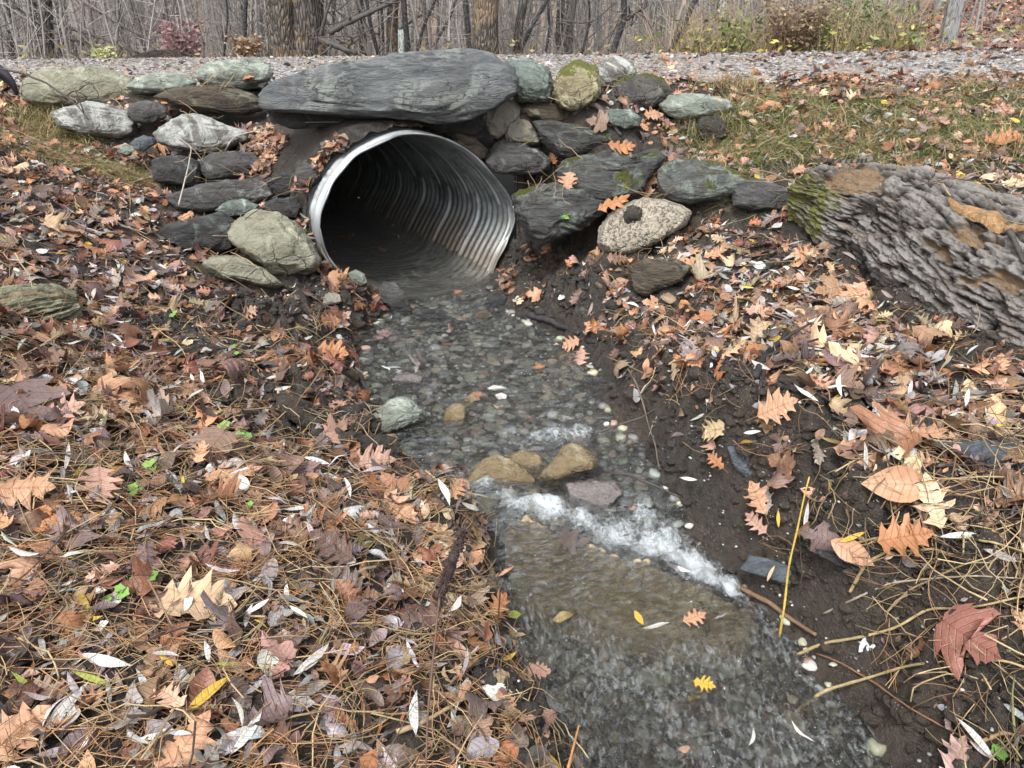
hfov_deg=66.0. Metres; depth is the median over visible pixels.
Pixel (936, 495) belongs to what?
oak leaf
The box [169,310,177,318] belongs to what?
seedling
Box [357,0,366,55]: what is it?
tree
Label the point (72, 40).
branch
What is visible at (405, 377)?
rock
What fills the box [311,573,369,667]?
twig
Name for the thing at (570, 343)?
oak leaf
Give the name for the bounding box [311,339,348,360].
oak leaf
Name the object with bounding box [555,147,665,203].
rock ledge
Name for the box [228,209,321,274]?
boulder
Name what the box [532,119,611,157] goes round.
rock
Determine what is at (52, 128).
grass
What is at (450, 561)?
seed head
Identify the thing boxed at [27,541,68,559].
beech leaf
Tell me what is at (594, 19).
branch
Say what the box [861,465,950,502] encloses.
beech leaf
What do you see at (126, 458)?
willow leaf
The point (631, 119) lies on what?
rock
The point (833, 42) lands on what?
shrub
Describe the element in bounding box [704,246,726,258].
oak leaf
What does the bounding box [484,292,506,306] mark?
rock
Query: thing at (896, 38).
dry brush
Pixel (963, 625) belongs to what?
maple leaf
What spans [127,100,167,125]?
rock
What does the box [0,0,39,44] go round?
branch
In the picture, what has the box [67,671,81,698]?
willow leaf
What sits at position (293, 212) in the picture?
rock
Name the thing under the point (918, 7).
tree
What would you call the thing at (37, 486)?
oak leaf
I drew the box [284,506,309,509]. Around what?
willow leaf
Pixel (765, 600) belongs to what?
stick
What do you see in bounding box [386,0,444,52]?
tree
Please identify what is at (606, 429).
twig
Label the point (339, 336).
pebble
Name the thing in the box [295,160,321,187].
rock
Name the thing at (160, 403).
leaf litter
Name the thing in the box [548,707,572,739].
rock
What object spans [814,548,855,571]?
bark piece
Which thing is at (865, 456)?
willow leaf
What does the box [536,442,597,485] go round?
rock
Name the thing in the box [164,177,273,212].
rock
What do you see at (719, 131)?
rock
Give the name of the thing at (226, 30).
tree
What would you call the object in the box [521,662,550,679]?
oak leaf
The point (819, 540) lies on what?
maple leaf
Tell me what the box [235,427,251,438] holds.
seedling
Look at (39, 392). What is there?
maple leaf
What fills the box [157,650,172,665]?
willow leaf
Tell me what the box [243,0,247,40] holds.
tree
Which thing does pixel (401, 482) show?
maple leaf
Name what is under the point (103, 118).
boulder
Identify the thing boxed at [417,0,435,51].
tree
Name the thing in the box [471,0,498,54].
tree
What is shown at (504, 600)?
oak leaf
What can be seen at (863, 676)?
dry stalk
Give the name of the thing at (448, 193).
culvert pipe
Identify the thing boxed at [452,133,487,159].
rock
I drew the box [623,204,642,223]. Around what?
mud clod
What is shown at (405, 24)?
tree
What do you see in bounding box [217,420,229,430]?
seedling
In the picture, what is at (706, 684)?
oak leaf
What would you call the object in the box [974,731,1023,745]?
dry stalk
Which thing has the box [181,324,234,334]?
twig
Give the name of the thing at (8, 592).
stick
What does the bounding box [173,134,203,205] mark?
twig
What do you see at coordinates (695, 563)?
water
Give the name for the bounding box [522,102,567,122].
rock
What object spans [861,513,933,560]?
oak leaf
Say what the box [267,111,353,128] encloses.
rock
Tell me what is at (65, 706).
willow leaf
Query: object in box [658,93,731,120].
boulder
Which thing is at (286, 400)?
mud clod
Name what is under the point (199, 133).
boulder
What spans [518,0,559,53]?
tree
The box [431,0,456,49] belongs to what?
tree
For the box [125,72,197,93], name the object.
rock
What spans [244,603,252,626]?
willow leaf
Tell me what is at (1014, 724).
dry stalk
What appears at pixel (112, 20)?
branch
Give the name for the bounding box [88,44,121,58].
weed
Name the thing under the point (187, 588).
oak leaf
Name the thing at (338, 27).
branch
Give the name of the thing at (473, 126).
rock
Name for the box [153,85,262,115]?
rock
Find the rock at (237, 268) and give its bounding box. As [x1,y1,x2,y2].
[202,255,284,288]
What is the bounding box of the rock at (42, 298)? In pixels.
[0,283,83,324]
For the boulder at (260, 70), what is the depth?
4.54 m
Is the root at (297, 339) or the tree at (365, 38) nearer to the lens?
the root at (297, 339)
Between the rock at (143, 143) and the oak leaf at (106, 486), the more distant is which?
the rock at (143, 143)
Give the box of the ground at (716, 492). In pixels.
[0,0,1023,767]
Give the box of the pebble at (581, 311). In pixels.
[578,307,583,315]
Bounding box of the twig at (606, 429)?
[596,409,654,433]
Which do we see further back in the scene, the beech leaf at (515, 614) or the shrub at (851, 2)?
the shrub at (851, 2)
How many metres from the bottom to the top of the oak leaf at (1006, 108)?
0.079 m
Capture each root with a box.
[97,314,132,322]
[181,333,278,371]
[295,335,301,367]
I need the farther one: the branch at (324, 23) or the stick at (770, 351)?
the branch at (324, 23)
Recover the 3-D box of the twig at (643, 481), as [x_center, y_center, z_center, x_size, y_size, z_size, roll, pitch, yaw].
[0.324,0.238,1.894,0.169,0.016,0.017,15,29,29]
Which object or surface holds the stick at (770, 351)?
on the leaf litter at (160, 403)
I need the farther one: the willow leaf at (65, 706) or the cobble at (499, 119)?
the cobble at (499, 119)
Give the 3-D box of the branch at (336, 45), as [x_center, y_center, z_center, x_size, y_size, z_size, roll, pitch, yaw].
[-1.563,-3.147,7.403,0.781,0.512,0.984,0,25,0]
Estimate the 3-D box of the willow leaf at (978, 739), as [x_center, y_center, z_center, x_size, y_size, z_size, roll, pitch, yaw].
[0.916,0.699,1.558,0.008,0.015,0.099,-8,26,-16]
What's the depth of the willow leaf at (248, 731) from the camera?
1.29 m
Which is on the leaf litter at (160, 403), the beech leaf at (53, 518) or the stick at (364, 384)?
the beech leaf at (53, 518)
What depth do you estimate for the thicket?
9.35 m
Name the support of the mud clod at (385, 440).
on the ground at (716, 492)
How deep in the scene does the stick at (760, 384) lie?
2.17 m
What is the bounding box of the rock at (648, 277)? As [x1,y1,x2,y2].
[627,257,691,296]
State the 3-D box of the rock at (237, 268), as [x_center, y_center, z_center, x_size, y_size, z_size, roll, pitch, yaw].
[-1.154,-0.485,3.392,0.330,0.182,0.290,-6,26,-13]
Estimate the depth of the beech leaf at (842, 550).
1.86 m
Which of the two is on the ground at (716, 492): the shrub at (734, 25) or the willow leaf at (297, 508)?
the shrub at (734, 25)
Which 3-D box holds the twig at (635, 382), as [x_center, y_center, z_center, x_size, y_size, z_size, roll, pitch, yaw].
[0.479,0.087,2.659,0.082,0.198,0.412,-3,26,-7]
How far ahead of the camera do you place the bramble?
7.19 m
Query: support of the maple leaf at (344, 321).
on the ground at (716, 492)
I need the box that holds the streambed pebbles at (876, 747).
[358,285,886,767]
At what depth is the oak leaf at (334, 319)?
3.19 m
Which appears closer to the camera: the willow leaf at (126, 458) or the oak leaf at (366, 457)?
the willow leaf at (126, 458)
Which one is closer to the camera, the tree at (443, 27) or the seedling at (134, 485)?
the seedling at (134, 485)
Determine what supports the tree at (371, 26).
on the ground at (716, 492)
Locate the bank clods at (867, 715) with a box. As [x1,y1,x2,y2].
[303,145,1022,767]
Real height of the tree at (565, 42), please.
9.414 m
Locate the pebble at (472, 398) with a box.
[463,394,479,402]
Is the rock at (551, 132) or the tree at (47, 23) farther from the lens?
the tree at (47, 23)
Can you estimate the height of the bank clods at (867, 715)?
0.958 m
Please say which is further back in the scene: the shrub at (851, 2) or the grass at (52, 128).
the shrub at (851, 2)
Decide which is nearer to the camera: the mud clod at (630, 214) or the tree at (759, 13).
the mud clod at (630, 214)
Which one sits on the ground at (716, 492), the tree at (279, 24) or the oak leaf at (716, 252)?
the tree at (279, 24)
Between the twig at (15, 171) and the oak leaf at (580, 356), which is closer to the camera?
the oak leaf at (580, 356)
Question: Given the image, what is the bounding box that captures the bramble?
[759,0,840,51]
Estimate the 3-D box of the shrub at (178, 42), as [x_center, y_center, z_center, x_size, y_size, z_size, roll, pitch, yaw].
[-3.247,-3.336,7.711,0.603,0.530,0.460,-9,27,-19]
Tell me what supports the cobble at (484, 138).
on the ground at (716, 492)
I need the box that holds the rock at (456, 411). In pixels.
[442,401,466,424]
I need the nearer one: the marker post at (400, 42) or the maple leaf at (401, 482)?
the maple leaf at (401, 482)
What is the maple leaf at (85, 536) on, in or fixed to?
on the ground at (716, 492)
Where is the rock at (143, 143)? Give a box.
[130,135,155,151]
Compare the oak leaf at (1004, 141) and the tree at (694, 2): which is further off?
the tree at (694, 2)
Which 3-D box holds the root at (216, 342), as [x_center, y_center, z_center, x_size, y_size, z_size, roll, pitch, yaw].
[-0.973,-0.119,2.787,0.399,0.116,0.081,6,26,13]
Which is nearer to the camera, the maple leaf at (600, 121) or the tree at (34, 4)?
the maple leaf at (600, 121)
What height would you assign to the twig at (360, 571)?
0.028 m
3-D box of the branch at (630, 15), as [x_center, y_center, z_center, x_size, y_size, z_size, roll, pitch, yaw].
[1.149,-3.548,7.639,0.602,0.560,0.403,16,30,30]
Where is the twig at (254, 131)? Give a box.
[225,122,312,149]
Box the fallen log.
[786,157,1023,351]
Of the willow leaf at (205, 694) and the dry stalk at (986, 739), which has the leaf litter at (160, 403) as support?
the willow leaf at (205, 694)
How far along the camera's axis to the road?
5.49 m
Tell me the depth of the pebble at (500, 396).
2.97 m
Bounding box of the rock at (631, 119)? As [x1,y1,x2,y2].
[605,109,640,129]
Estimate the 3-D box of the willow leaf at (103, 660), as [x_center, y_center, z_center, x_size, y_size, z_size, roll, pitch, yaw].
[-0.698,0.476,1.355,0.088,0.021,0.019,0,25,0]
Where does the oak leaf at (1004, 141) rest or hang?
on the grass at (52, 128)
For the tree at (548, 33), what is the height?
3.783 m
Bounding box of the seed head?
[434,522,469,610]
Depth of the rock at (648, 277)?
3.19 m
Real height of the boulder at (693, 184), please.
0.227 m
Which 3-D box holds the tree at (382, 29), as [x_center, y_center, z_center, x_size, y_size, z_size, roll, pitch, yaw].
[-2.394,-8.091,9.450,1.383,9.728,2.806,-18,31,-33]
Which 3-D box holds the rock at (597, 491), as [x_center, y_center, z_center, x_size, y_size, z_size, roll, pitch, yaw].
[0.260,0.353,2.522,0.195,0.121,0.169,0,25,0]
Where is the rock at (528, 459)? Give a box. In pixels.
[506,450,547,475]
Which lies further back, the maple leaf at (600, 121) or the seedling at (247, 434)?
the maple leaf at (600, 121)
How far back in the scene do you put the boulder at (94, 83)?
4.35 m
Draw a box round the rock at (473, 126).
[423,114,484,134]
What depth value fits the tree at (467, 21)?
7.98 m
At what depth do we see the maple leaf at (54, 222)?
3.06 m
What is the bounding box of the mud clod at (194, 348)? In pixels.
[172,344,225,356]
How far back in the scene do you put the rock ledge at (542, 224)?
3.65 m
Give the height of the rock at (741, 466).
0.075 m
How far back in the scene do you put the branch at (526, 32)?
7.86 m
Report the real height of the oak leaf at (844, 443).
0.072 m
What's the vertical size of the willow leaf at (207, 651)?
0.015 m
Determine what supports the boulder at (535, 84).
on the rock at (543, 111)
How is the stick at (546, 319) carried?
on the ground at (716, 492)
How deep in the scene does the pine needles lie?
1.67 m
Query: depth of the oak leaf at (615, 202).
3.51 m
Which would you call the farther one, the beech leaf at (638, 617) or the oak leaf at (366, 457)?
the oak leaf at (366, 457)
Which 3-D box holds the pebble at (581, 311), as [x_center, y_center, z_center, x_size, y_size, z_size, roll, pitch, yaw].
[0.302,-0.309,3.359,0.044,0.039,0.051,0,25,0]
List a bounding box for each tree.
[4,0,15,58]
[29,0,38,55]
[37,0,53,58]
[55,0,63,58]
[118,3,123,55]
[223,0,265,56]
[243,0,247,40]
[265,0,293,57]
[291,0,326,56]
[327,0,384,54]
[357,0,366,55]
[365,0,380,55]
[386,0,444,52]
[401,0,410,51]
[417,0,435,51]
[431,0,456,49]
[463,0,470,48]
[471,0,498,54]
[512,0,527,53]
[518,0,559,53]
[544,0,578,52]
[555,0,564,52]
[562,0,571,54]
[581,0,651,53]
[610,0,627,53]
[666,0,697,52]
[743,0,767,46]
[911,0,919,36]
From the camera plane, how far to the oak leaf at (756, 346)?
2.48 m
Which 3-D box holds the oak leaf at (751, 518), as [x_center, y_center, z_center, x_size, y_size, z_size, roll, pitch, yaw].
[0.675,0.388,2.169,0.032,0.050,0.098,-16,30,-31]
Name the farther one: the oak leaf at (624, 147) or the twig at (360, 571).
the oak leaf at (624, 147)
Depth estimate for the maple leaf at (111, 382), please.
2.29 m
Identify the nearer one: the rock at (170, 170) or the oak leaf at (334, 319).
the oak leaf at (334, 319)
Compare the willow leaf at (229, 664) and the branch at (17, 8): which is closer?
the willow leaf at (229, 664)
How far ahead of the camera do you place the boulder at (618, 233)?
3.48 m
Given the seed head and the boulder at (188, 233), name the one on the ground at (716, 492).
the boulder at (188, 233)
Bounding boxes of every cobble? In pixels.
[476,127,493,146]
[484,99,520,139]
[505,116,541,145]
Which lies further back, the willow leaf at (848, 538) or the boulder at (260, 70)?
the boulder at (260, 70)
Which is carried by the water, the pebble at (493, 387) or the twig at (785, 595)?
the pebble at (493, 387)
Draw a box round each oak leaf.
[0,471,55,510]
[0,701,50,760]
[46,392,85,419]
[75,456,122,503]
[121,567,237,622]
[154,710,217,767]
[198,463,262,484]
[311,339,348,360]
[315,313,340,332]
[337,443,394,471]
[376,485,417,523]
[471,390,482,396]
[486,588,509,622]
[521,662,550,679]
[534,364,544,370]
[548,152,557,165]
[558,172,577,188]
[562,336,582,351]
[574,347,590,366]
[588,194,629,215]
[599,140,635,154]
[641,108,663,119]
[675,608,705,626]
[688,675,715,690]
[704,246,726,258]
[707,452,727,472]
[733,343,765,358]
[742,481,773,523]
[744,387,797,424]
[745,511,772,539]
[790,243,819,263]
[821,433,873,454]
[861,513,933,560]
[905,411,948,441]
[909,472,955,545]
[974,125,1020,144]
[987,102,1010,116]
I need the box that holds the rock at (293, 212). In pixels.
[260,196,301,217]
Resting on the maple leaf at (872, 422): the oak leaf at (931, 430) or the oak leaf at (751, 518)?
the oak leaf at (931, 430)
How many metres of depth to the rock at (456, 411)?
2.83 m
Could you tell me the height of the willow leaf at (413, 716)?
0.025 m
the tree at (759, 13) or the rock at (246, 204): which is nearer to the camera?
the rock at (246, 204)
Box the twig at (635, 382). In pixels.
[627,369,659,466]
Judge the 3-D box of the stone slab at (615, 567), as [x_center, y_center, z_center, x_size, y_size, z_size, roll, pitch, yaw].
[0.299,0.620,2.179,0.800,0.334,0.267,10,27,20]
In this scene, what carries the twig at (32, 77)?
on the grass at (52, 128)
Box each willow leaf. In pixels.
[11,671,26,683]
[44,683,87,734]
[64,442,69,468]
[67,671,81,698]
[71,670,109,685]
[82,653,130,666]
[124,452,132,470]
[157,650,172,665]
[183,675,231,715]
[204,640,210,661]
[216,662,236,665]
[231,710,261,753]
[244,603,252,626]
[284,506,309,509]
[294,643,328,674]
[304,456,328,463]
[409,691,417,735]
[679,477,696,480]
[767,566,774,580]
[776,510,779,526]
[794,384,817,400]
[803,502,808,524]
[839,532,864,541]
[864,442,867,469]
[940,532,975,537]
[956,717,994,760]
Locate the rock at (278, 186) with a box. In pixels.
[264,171,293,195]
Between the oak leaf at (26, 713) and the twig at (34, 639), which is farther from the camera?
the twig at (34, 639)
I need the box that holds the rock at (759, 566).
[740,554,792,584]
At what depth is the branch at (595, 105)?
3.95 m
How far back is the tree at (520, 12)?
7.97 m
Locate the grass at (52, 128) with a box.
[0,65,1023,257]
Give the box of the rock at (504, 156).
[484,139,550,175]
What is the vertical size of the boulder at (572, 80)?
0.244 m
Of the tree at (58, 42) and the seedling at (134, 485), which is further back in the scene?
the tree at (58, 42)
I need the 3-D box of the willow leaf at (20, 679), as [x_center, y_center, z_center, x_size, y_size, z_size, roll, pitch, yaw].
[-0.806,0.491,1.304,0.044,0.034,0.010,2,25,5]
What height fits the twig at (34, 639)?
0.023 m
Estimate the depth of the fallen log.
2.73 m
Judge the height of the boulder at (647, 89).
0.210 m
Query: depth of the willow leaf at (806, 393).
2.08 m
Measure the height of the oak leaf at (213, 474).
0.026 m
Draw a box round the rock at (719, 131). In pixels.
[696,115,729,141]
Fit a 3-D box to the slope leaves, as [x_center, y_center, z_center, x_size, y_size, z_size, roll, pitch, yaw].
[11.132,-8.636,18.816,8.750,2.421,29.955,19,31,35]
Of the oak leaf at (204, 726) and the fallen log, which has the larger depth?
the fallen log
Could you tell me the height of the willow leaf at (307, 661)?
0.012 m
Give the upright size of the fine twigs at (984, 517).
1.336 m
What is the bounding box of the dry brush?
[0,0,1023,58]
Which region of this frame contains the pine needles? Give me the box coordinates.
[0,162,1023,767]
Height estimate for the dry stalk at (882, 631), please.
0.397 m
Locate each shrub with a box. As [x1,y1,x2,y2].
[144,13,211,53]
[711,5,760,51]
[811,7,851,51]
[819,0,899,47]
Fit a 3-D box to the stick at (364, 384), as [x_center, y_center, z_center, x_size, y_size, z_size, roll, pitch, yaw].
[-0.581,-0.021,3.081,0.028,0.054,0.212,-12,28,-24]
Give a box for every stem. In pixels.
[425,594,440,767]
[567,724,579,767]
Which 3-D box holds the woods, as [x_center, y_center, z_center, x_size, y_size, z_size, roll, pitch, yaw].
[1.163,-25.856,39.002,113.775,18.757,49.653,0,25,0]
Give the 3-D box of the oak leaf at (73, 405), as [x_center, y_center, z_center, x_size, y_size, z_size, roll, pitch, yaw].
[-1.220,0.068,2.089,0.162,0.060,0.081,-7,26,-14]
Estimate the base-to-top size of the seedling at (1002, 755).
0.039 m
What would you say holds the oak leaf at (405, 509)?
on the ground at (716, 492)
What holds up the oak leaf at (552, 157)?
on the rock at (504, 156)
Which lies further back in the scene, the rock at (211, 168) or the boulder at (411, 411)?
the rock at (211, 168)
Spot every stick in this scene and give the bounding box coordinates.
[0,585,60,595]
[353,363,371,394]
[396,692,475,734]
[526,311,580,334]
[713,572,817,636]
[750,322,818,380]
[754,369,765,401]
[1004,228,1023,263]
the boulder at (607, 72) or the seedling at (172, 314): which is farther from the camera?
the boulder at (607, 72)
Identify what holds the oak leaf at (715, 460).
on the ground at (716, 492)
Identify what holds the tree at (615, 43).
on the ground at (716, 492)
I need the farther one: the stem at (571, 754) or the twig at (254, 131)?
the twig at (254, 131)
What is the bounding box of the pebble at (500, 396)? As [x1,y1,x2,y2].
[495,392,506,399]
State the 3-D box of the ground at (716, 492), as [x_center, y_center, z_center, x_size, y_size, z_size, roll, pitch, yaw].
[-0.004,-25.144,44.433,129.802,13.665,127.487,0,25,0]
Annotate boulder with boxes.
[19,66,133,106]
[50,101,137,138]
[153,113,248,153]
[158,211,233,252]
[196,58,273,90]
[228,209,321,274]
[371,396,426,433]
[505,58,553,103]
[552,59,602,110]
[596,55,636,88]
[597,197,691,254]
[611,72,670,110]
[657,157,746,204]
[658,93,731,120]
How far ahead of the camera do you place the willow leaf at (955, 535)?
1.74 m
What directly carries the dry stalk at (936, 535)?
on the ground at (716, 492)
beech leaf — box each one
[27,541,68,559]
[41,514,80,525]
[507,610,525,617]
[516,592,530,615]
[632,606,642,624]
[821,533,873,565]
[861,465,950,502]
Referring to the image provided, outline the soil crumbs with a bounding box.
[87,105,1023,767]
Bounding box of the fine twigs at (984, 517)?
[0,47,1023,767]
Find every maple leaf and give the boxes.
[0,371,70,422]
[37,211,66,231]
[48,507,104,548]
[84,372,145,406]
[188,422,237,464]
[321,269,344,289]
[322,413,347,443]
[341,311,350,326]
[380,471,413,498]
[586,109,611,132]
[644,172,656,197]
[798,520,839,553]
[819,341,870,372]
[837,281,876,304]
[849,398,921,458]
[925,603,1001,680]
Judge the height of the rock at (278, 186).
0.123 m
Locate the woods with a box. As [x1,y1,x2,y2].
[0,0,969,58]
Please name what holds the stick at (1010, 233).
on the fallen log
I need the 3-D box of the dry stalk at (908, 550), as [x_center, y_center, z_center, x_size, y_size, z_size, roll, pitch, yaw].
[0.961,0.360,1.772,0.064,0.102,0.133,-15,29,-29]
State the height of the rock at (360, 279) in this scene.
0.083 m
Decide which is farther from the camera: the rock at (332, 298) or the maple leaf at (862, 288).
the rock at (332, 298)
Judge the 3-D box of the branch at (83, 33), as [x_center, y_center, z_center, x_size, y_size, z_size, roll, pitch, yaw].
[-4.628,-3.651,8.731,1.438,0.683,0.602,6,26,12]
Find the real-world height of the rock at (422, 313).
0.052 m
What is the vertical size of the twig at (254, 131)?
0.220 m
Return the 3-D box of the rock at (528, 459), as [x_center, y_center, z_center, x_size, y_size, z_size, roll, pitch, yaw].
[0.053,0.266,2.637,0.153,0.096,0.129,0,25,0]
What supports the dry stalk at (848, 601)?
on the ground at (716, 492)
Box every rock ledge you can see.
[511,182,608,248]
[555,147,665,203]
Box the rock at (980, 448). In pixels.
[931,439,1023,473]
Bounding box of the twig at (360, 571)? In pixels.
[358,565,376,574]
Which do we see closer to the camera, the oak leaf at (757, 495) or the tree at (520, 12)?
the oak leaf at (757, 495)
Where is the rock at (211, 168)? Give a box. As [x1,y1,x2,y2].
[199,151,259,179]
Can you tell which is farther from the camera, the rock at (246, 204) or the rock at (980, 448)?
the rock at (246, 204)
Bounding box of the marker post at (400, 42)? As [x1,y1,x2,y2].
[398,29,403,52]
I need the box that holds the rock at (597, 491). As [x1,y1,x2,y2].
[563,478,624,513]
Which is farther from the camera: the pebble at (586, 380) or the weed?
the weed
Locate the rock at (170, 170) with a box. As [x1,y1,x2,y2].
[151,155,201,185]
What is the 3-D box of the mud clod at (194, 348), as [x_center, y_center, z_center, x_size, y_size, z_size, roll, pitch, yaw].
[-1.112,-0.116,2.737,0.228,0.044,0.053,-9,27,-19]
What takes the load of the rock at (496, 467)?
on the ground at (716, 492)
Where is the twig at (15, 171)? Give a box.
[12,150,116,172]
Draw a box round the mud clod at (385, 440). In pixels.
[365,434,399,451]
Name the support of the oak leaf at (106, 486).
on the leaf litter at (160, 403)
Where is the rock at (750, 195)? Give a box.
[732,178,789,210]
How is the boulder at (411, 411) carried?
on the ground at (716, 492)
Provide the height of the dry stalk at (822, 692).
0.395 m
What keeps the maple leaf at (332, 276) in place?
on the ground at (716, 492)
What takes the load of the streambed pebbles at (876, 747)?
on the ground at (716, 492)
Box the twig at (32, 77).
[0,68,88,119]
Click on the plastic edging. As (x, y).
(6, 77)
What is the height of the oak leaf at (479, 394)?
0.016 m
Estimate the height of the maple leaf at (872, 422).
0.149 m
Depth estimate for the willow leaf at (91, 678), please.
1.33 m
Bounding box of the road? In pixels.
[0,47,1023,88]
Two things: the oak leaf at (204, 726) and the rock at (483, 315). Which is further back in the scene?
the rock at (483, 315)
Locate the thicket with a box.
[0,0,1002,133]
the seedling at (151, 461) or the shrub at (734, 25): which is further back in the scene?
the shrub at (734, 25)
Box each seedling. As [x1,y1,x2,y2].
[103,583,129,600]
[127,479,142,494]
[129,569,157,581]
[141,458,156,473]
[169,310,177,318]
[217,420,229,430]
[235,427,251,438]
[990,740,1008,760]
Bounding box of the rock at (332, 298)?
[321,292,342,305]
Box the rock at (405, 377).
[391,373,423,384]
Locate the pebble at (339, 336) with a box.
[335,334,342,339]
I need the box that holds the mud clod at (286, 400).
[275,390,349,430]
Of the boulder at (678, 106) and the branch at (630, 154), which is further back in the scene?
the boulder at (678, 106)
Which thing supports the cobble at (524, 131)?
on the rock at (504, 156)
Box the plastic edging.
[0,65,17,96]
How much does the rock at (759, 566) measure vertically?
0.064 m
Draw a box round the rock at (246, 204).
[215,199,259,216]
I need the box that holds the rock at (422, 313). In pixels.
[415,309,447,318]
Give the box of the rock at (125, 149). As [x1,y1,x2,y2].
[117,143,134,155]
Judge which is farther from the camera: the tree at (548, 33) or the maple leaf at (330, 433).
the tree at (548, 33)
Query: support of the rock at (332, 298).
on the ground at (716, 492)
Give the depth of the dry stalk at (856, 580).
1.86 m
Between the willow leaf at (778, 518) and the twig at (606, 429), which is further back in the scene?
the twig at (606, 429)
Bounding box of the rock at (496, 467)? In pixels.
[466,455,536,489]
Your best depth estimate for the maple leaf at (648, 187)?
3.84 m
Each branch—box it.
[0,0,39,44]
[50,20,138,57]
[51,30,105,57]
[76,0,156,49]
[300,0,381,39]
[310,19,389,56]
[327,0,400,43]
[498,0,551,46]
[566,1,620,42]
[571,102,621,135]
[606,0,664,47]
[624,139,632,158]
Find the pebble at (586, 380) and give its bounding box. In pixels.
[581,374,591,383]
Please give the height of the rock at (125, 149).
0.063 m
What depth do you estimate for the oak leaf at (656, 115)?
4.07 m
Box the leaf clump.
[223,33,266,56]
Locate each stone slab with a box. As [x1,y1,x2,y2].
[258,48,519,124]
[504,514,760,668]
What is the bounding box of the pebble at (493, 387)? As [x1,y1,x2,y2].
[488,385,508,391]
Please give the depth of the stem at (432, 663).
1.37 m
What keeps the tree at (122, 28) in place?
on the ground at (716, 492)
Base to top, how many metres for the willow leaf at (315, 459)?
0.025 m
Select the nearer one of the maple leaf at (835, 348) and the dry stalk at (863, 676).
the dry stalk at (863, 676)
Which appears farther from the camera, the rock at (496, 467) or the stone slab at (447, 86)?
the stone slab at (447, 86)
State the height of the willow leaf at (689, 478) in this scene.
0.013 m
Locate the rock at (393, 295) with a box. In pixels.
[378,281,410,310]
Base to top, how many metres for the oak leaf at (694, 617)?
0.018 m
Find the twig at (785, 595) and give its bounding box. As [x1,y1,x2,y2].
[778,477,809,636]
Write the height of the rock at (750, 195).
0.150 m
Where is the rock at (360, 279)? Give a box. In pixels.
[348,270,367,285]
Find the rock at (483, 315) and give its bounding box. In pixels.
[472,311,493,322]
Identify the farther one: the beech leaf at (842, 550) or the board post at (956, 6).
the board post at (956, 6)
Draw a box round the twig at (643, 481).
[614,472,678,497]
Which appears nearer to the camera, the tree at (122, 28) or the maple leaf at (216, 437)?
the maple leaf at (216, 437)
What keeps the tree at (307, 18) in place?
on the ground at (716, 492)
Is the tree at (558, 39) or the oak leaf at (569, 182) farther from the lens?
the tree at (558, 39)
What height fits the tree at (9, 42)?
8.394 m
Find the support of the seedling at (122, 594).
on the ground at (716, 492)
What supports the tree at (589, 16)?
on the ground at (716, 492)
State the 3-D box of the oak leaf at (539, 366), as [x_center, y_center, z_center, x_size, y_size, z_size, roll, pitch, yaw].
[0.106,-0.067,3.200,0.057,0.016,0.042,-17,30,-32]
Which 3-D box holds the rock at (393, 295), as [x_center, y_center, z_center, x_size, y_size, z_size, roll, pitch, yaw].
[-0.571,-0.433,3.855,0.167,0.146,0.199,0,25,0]
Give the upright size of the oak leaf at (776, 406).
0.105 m
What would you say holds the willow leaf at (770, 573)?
on the rock at (759, 566)
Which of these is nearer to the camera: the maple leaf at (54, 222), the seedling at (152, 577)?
the seedling at (152, 577)
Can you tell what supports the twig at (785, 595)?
on the ground at (716, 492)
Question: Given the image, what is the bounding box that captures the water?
[321,189,892,767]
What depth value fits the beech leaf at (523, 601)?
2.19 m
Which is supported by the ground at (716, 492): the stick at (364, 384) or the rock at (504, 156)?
the rock at (504, 156)
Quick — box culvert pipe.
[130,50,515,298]
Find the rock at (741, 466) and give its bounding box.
[727,446,752,476]
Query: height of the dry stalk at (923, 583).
0.229 m
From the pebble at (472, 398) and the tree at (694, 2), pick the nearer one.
the pebble at (472, 398)
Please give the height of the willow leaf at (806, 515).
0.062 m
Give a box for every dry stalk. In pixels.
[796,595,1023,655]
[797,659,1023,710]
[816,653,991,753]
[822,575,1023,614]
[848,547,894,592]
[857,534,1022,551]
[886,562,992,611]
[906,535,964,555]
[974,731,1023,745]
[1011,675,1019,761]
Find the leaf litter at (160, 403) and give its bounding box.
[0,63,1023,767]
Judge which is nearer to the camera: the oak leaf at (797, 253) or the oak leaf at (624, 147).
the oak leaf at (797, 253)
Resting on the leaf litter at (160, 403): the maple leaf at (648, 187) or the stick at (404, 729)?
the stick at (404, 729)
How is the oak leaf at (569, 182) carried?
on the rock ledge at (542, 224)
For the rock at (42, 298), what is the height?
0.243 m
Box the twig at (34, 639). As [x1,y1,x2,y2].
[0,604,63,675]
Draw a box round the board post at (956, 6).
[938,0,963,46]
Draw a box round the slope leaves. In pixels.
[866,0,1023,51]
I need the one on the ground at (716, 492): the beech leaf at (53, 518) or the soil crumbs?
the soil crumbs

